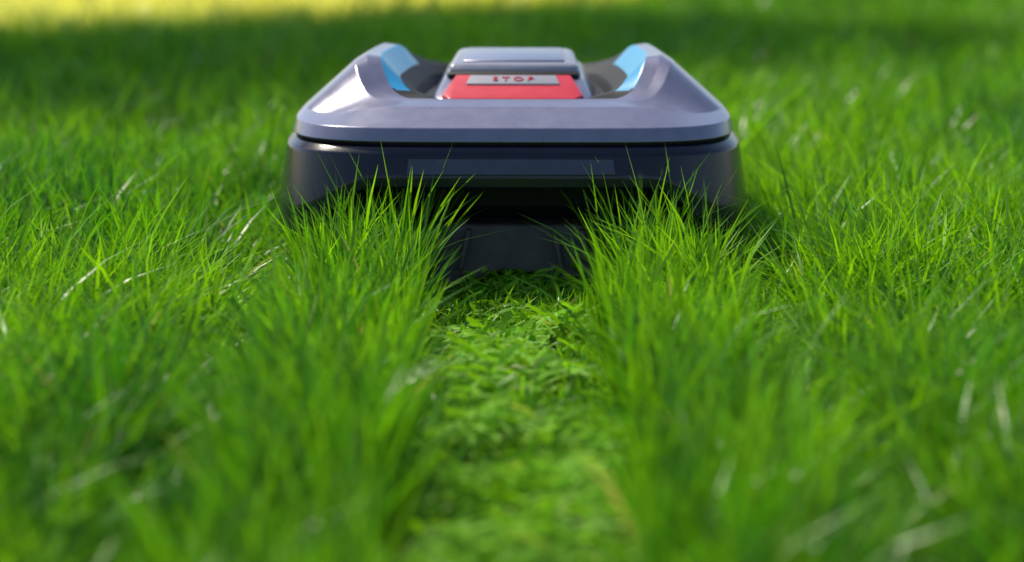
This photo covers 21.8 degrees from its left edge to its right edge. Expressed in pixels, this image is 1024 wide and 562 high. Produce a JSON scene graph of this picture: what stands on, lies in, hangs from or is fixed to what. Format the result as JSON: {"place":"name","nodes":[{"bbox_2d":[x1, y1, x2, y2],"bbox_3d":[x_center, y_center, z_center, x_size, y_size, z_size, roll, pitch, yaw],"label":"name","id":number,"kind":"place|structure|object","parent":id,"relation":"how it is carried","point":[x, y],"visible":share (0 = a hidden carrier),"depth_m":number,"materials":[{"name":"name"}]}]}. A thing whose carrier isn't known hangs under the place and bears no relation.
{"place":"outdoors","nodes":[
{"label":"outdoors","id":0,"kind":"place"},
{"bbox_2d":[0,0,1023,561],"bbox_3d":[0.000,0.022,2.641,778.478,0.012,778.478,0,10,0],"label":"ground","id":1,"kind":"structure","parent":0,"point":[429,440],"depth_m":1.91,"materials":[{"name":"green plant"}]},
{"bbox_2d":[344,189,680,224],"bbox_3d":[0.003,-0.122,2.895,0.398,0.075,0.450,0,10,1],"label":"chassis","id":2,"kind":"object","parent":1,"relation":"on","point":[528,203],"visible":0.2,"depth_m":2.69,"materials":[{"name":"black plastic"}]},
{"bbox_2d":[302,203,348,251],"bbox_3d":[-0.194,-0.076,2.759,0.040,0.150,0.150,0,10,1],"label":"drive wheel","id":3,"kind":"object","parent":2,"relation":"attached to","point":[332,214],"visible":0.03,"depth_m":2.69,"materials":[{"name":"rubber"}]},
{"bbox_2d":[421,218,599,294],"bbox_3d":[0.001,-0.034,2.740,0.196,0.070,0.176,0,10,1],"label":"cutting deck guard","id":4,"kind":"object","parent":2,"relation":"attached to","point":[520,243],"visible":0.45,"depth_m":2.66,"materials":[{"name":"plastic"}]},
{"bbox_2d":[433,228,442,267],"bbox_3d":[-0.075,-0.034,2.663,0.013,0.038,0.040,0,10,1],"label":"guard rib","id":5,"kind":"object","parent":4,"relation":"attached to","point":[438,239],"visible":0.23,"depth_m":2.65,"materials":[{"name":"plastic"}]},
{"bbox_2d":[458,228,470,268],"bbox_3d":[-0.047,-0.034,2.663,0.013,0.038,0.040,0,10,1],"label":"guard rib","id":6,"kind":"object","parent":4,"relation":"attached to","point":[464,249],"visible":1,"depth_m":2.65,"materials":[{"name":"plastic"}]},
{"bbox_2d":[552,228,563,269],"bbox_3d":[0.046,-0.033,2.661,0.013,0.038,0.040,0,10,1],"label":"guard rib","id":7,"kind":"object","parent":4,"relation":"attached to","point":[558,253],"visible":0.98,"depth_m":2.65,"materials":[{"name":"plastic"}]},
{"bbox_2d":[580,228,591,269],"bbox_3d":[0.074,-0.033,2.661,0.012,0.038,0.040,0,10,1],"label":"guard rib","id":8,"kind":"object","parent":4,"relation":"attached to","point":[584,240],"visible":0.72,"depth_m":2.65,"materials":[{"name":"plastic"}]},
{"bbox_2d":[279,130,746,236],"bbox_3d":[0.003,-0.129,2.894,0.488,0.099,0.561,0,10,1],"label":"bumper","id":9,"kind":"object","parent":2,"relation":"attached to","point":[304,170],"visible":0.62,"depth_m":2.62,"materials":[{"name":"plastic"}]},
{"bbox_2d":[407,159,614,175],"bbox_3d":[-0.001,-0.112,2.614,0.205,0.015,0.007,0,10,1],"label":"sensor window","id":10,"kind":"structure","parent":9,"relation":"attached to","point":[516,167],"depth_m":2.61,"materials":[{"name":"black plastic"}]},
{"bbox_2d":[294,43,732,142],"bbox_3d":[0.003,-0.217,2.879,0.456,0.076,0.535,0,10,1],"label":"shell","id":11,"kind":"object","parent":9,"relation":"on","point":[642,93],"visible":0.81,"depth_m":2.67,"materials":[{"name":"paint"}]},
{"bbox_2d":[434,61,593,98],"bbox_3d":[0.003,-0.210,2.827,0.168,0.032,0.252,0,10,1],"label":"console base","id":12,"kind":"object","parent":11,"relation":"on","point":[583,82],"visible":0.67,"depth_m":2.74,"materials":[{"name":"paint"}]},
{"bbox_2d":[442,75,582,98],"bbox_3d":[0.001,-0.195,2.726,0.146,0.027,0.059,0,10,1],"label":"stop button","id":13,"kind":"object","parent":12,"relation":"on","point":[459,88],"visible":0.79,"depth_m":2.71,"materials":[{"name":"red plastic"}]},
{"bbox_2d":[466,75,559,84],"bbox_3d":[0.001,-0.206,2.736,0.096,0.009,0.020,0,10,1],"label":"button inlay","id":14,"kind":"object","parent":13,"relation":"attached to","point":[510,80],"visible":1,"depth_m":2.73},
{"bbox_2d":[493,76,533,80],"bbox_3d":[0.001,-0.208,2.735,0.042,0.001,0.010,0,29,1],"label":"button lettering","id":15,"kind":"object","parent":14,"relation":"on","point":[495,77],"visible":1,"depth_m":2.73},
{"bbox_2d":[446,48,580,76],"bbox_3d":[0.003,-0.230,2.834,0.140,0.028,0.152,0,10,1],"label":"hatch","id":16,"kind":"object","parent":12,"relation":"on","point":[569,63],"visible":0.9,"depth_m":2.76,"materials":[{"name":"paint"}]},
{"bbox_2d":[463,47,563,61],"bbox_3d":[0.003,-0.240,2.826,0.106,0.008,0.105,0,10,1],"label":"hatch panel","id":17,"kind":"object","parent":16,"relation":"attached to","point":[514,54],"visible":1,"depth_m":2.82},
{"bbox_2d":[307,137,719,144],"bbox_3d":[0.003,-0.179,2.886,0.440,0.010,0.521,0,10,1],"label":"belt seam","id":18,"kind":"object","parent":9,"relation":"on","point":[513,143],"visible":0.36,"depth_m":2.63,"materials":[{"name":"black plastic"}]},
{"bbox_2d":[679,205,723,259],"bbox_3d":[0.196,-0.075,2.753,0.040,0.150,0.150,0,10,1],"label":"drive wheel","id":19,"kind":"object","parent":2,"relation":"attached to","point":[700,223],"visible":0.02,"depth_m":2.69,"materials":[{"name":"rubber"}]},
{"bbox_2d":[373,261,695,561],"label":"grass clippings","id":20,"kind":"object","parent":1,"relation":"on","point":[550,481],"depth_m":1.92,"materials":[{"name":"green plant"}]},
{"bbox_2d":[448,71,577,78],"bbox_3d":[0.001,-0.210,2.756,0.135,0.015,0.010,0,10,1],"label":"hatch gap","id":21,"kind":"object","parent":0,"point":[453,74],"visible":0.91,"depth_m":2.75,"materials":[{"name":"black plastic"}]}
]}

